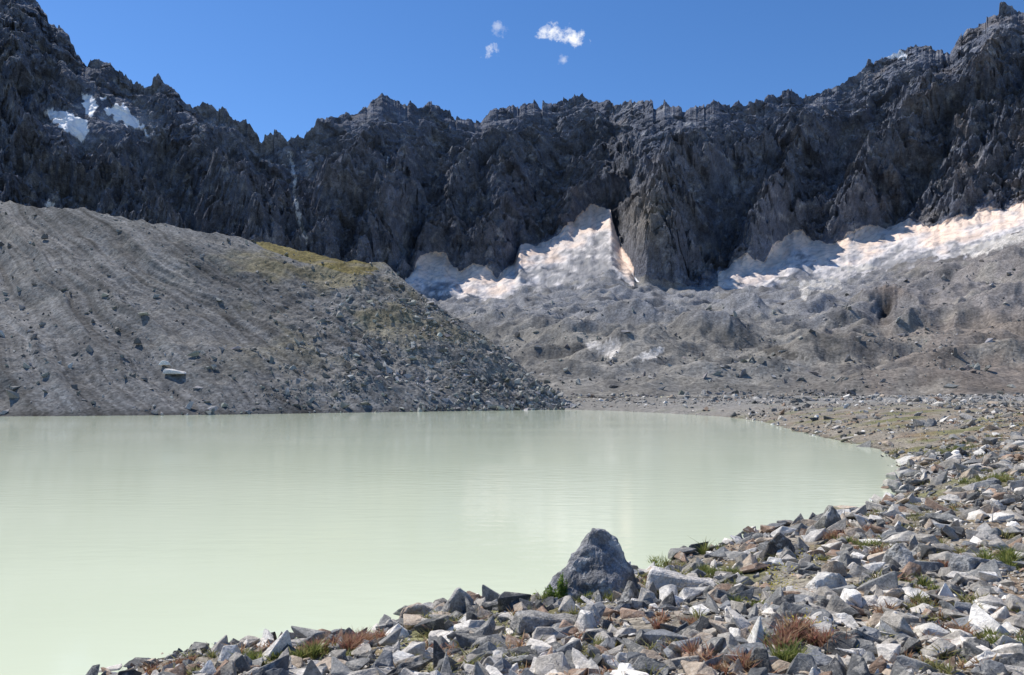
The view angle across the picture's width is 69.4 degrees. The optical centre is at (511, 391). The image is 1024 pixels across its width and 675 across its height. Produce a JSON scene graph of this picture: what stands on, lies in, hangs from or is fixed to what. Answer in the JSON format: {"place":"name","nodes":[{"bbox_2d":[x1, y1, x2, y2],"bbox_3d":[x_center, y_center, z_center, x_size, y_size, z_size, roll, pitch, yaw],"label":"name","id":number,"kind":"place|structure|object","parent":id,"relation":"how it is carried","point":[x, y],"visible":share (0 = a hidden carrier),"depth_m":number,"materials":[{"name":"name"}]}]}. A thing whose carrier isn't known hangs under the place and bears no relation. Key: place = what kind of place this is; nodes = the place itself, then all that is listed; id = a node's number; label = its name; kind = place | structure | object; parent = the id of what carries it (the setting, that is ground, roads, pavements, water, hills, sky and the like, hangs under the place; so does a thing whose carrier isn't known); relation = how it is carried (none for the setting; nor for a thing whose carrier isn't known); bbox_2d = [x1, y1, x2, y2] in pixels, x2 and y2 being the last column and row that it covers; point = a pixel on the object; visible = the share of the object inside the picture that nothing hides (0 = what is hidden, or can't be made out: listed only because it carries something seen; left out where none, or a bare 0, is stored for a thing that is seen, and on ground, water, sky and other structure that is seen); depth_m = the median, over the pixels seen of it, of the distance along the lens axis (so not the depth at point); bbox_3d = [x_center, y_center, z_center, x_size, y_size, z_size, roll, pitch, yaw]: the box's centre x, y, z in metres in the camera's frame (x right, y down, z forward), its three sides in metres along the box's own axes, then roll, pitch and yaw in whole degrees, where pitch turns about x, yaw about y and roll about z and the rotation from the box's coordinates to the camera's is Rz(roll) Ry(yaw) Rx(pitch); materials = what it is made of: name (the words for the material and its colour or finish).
{"place":"outdoors","nodes":[
{"label":"outdoors","id":0,"kind":"place"},
{"bbox_2d":[0,200,561,415],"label":"moraine hill","id":1,"kind":"structure","parent":0,"point":[169,273],"depth_m":163.23,"materials":[{"name":"grey gravel"}]},
{"bbox_2d":[41,233,47,238],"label":"moraine boulder","id":2,"kind":"object","parent":1,"relation":"on","point":[44,236],"visible":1,"depth_m":188.24,"materials":[{"name":"stone"}]},
{"bbox_2d":[133,337,141,343],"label":"moraine boulder","id":3,"kind":"object","parent":1,"relation":"on","point":[137,340],"visible":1,"depth_m":144.73,"materials":[{"name":"stone"}]},
{"bbox_2d":[159,360,170,364],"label":"moraine boulder","id":4,"kind":"object","parent":1,"relation":"on","point":[163,362],"visible":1,"depth_m":138.96,"materials":[{"name":"stone"}]},
{"bbox_2d":[163,369,185,373],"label":"moraine boulder","id":5,"kind":"object","parent":1,"relation":"on","point":[169,371],"visible":1,"depth_m":136.91,"materials":[{"name":"stone"}]},
{"bbox_2d":[0,202,580,415],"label":"moraine boulders","id":6,"kind":"object","parent":1,"relation":"on","point":[549,392],"visible":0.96,"depth_m":160.53,"materials":[{"name":"stone"}]},
{"bbox_2d":[0,410,900,674],"bbox_3d":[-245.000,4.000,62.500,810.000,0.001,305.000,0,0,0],"label":"lake water","id":7,"kind":"structure","parent":0,"point":[124,540],"depth_m":25.69,"materials":[{"name":"green liquid"}]},
{"bbox_2d":[46,50,905,206],"bbox_3d":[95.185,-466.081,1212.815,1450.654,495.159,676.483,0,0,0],"label":"snow field","id":8,"kind":"structure","parent":0,"point":[72,124],"depth_m":1007.26,"materials":[{"name":"white snow"}]},
{"bbox_2d":[0,0,1023,286],"bbox_3d":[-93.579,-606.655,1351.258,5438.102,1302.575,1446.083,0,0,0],"label":"mountain range","id":9,"kind":"structure","parent":0,"point":[926,136],"depth_m":1169.98,"materials":[{"name":"grey stone"}]},
{"bbox_2d":[405,203,1023,300],"bbox_3d":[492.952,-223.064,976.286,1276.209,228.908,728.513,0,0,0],"label":"glacier","id":10,"kind":"object","parent":9,"relation":"on","point":[585,245],"visible":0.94,"depth_m":1055.66,"materials":[{"name":"white ice"}]},
{"bbox_2d":[126,394,1023,674],"bbox_3d":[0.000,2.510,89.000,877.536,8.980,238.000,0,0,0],"label":"shore ground","id":11,"kind":"structure","parent":0,"point":[796,422],"depth_m":59.88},
{"bbox_2d":[399,602,433,617],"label":"tan rock","id":12,"kind":"object","parent":11,"relation":"on","point":[416,608],"visible":0.59,"depth_m":12.48,"materials":[{"name":"stone"}]},
{"bbox_2d":[441,587,473,613],"bbox_3d":[-0.913,3.527,12.338,0.641,0.512,0.368,0,0,-37],"label":"angular rock","id":13,"kind":"object","parent":11,"relation":"on","point":[455,601],"visible":0.6,"depth_m":12.21,"materials":[{"name":"stone"}]},
{"bbox_2d":[509,610,575,634],"bbox_3d":[0.493,3.152,10.203,1.024,0.266,0.379,0,0,-20],"label":"slab rock","id":14,"kind":"object","parent":11,"relation":"on","point":[526,620],"visible":0.67,"depth_m":10.03,"materials":[{"name":"stone"}]},
{"bbox_2d":[530,572,568,599],"bbox_3d":[0.655,3.445,12.757,0.806,0.609,0.366,0,0,-22],"label":"green shrub","id":15,"kind":"object","parent":11,"relation":"on","point":[561,588],"visible":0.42,"depth_m":12.83,"materials":[{"name":"green plant"}]},
{"bbox_2d":[86,454,1023,674],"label":"shore rocks","id":16,"kind":"object","parent":11,"relation":"on","point":[844,605],"visible":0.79,"depth_m":9.88,"materials":[{"name":"stone"}]},
{"bbox_2d":[111,464,1023,674],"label":"shore pebbles","id":17,"kind":"object","parent":11,"relation":"on","point":[1012,588],"visible":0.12,"depth_m":10.37,"materials":[{"name":"stone"}]},
{"bbox_2d":[161,471,973,672],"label":"red alpine grass","id":18,"kind":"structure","parent":11,"relation":"on","point":[798,629],"depth_m":8.08,"materials":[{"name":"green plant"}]},
{"bbox_2d":[128,418,1023,674],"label":"reddish alpine plants","id":19,"kind":"object","parent":11,"relation":"on","point":[148,670],"visible":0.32,"depth_m":9.32,"materials":[{"name":"plant"}]},
{"bbox_2d":[545,528,637,600],"bbox_3d":[1.457,3.259,13.440,1.835,1.594,1.549,0,0,0],"label":"boulder","id":20,"kind":"object","parent":11,"relation":"on","point":[597,561],"visible":0.59,"depth_m":13.06,"materials":[{"name":"stone"}]},
{"bbox_2d":[165,422,1023,674],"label":"alpine plants","id":21,"kind":"object","parent":11,"relation":"on","point":[941,667],"visible":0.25,"depth_m":9.78,"materials":[{"name":"green plant"}]},
{"bbox_2d":[227,397,1023,662],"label":"green grass tufts","id":22,"kind":"object","parent":11,"relation":"on","point":[1007,557],"visible":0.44,"depth_m":11.26,"materials":[{"name":"green plant"}]},
{"bbox_2d":[619,580,638,600],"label":"dark rock","id":23,"kind":"object","parent":11,"relation":"on","point":[630,591],"visible":0.67,"depth_m":12.12,"materials":[{"name":"stone"}]},
{"bbox_2d":[645,566,716,591],"bbox_3d":[2.947,3.215,12.599,1.328,0.378,0.486,0,0,8],"label":"pale slab rock","id":24,"kind":"object","parent":11,"relation":"on","point":[659,577],"visible":0.54,"depth_m":12.46,"materials":[{"name":"stone"}]},
{"bbox_2d":[524,391,1023,488],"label":"bank stones","id":25,"kind":"object","parent":11,"relation":"on","point":[957,455],"visible":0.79,"depth_m":61.05,"materials":[{"name":"grey stone"}]},
{"bbox_2d":[759,532,796,559],"bbox_3d":[5.260,3.059,14.643,0.681,0.560,0.396,0,0,0],"label":"dark rock","id":26,"kind":"object","parent":11,"relation":"on","point":[777,542],"visible":0.75,"depth_m":14.50,"materials":[{"name":"stone"}]},
{"bbox_2d":[744,549,834,628],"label":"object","id":27,"kind":"object","parent":11,"relation":"on","point":[786,586],"visible":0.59,"depth_m":11.68,"materials":[{"name":"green plant"}]},
{"bbox_2d":[805,571,846,590],"bbox_3d":[4.623,2.788,10.832,0.620,0.323,0.356,0,0,-12],"label":"white rock","id":28,"kind":"object","parent":11,"relation":"on","point":[830,580],"visible":0.79,"depth_m":10.68,"materials":[{"name":"stone"}]},
{"bbox_2d":[813,505,841,528],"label":"angular rock","id":29,"kind":"object","parent":11,"relation":"on","point":[830,516],"visible":0.66,"depth_m":18.87,"materials":[{"name":"stone"}]},
{"bbox_2d":[882,543,915,566],"bbox_3d":[6.546,2.792,12.482,0.318,0.442,0.562,0,0,-39],"label":"angular rock","id":30,"kind":"object","parent":11,"relation":"on","point":[901,554],"visible":0.59,"depth_m":12.43,"materials":[{"name":"stone"}]},
{"bbox_2d":[948,553,1003,572],"bbox_3d":[7.265,2.648,11.504,1.096,0.315,0.408,0,0,-27],"label":"slab rock","id":31,"kind":"object","parent":11,"relation":"on","point":[966,563],"visible":0.52,"depth_m":11.24,"materials":[{"name":"stone"}]},
{"bbox_2d":[406,230,1023,397],"bbox_3d":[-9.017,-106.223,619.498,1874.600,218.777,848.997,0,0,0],"label":"valley ground","id":32,"kind":"structure","parent":0,"point":[651,299],"depth_m":394.46,"materials":[{"name":"grey gravel"}]},
{"bbox_2d":[454,247,1023,396],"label":"valley rubble","id":33,"kind":"object","parent":32,"relation":"on","point":[967,367],"visible":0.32,"depth_m":277.23,"materials":[{"name":"stone"}]}
]}

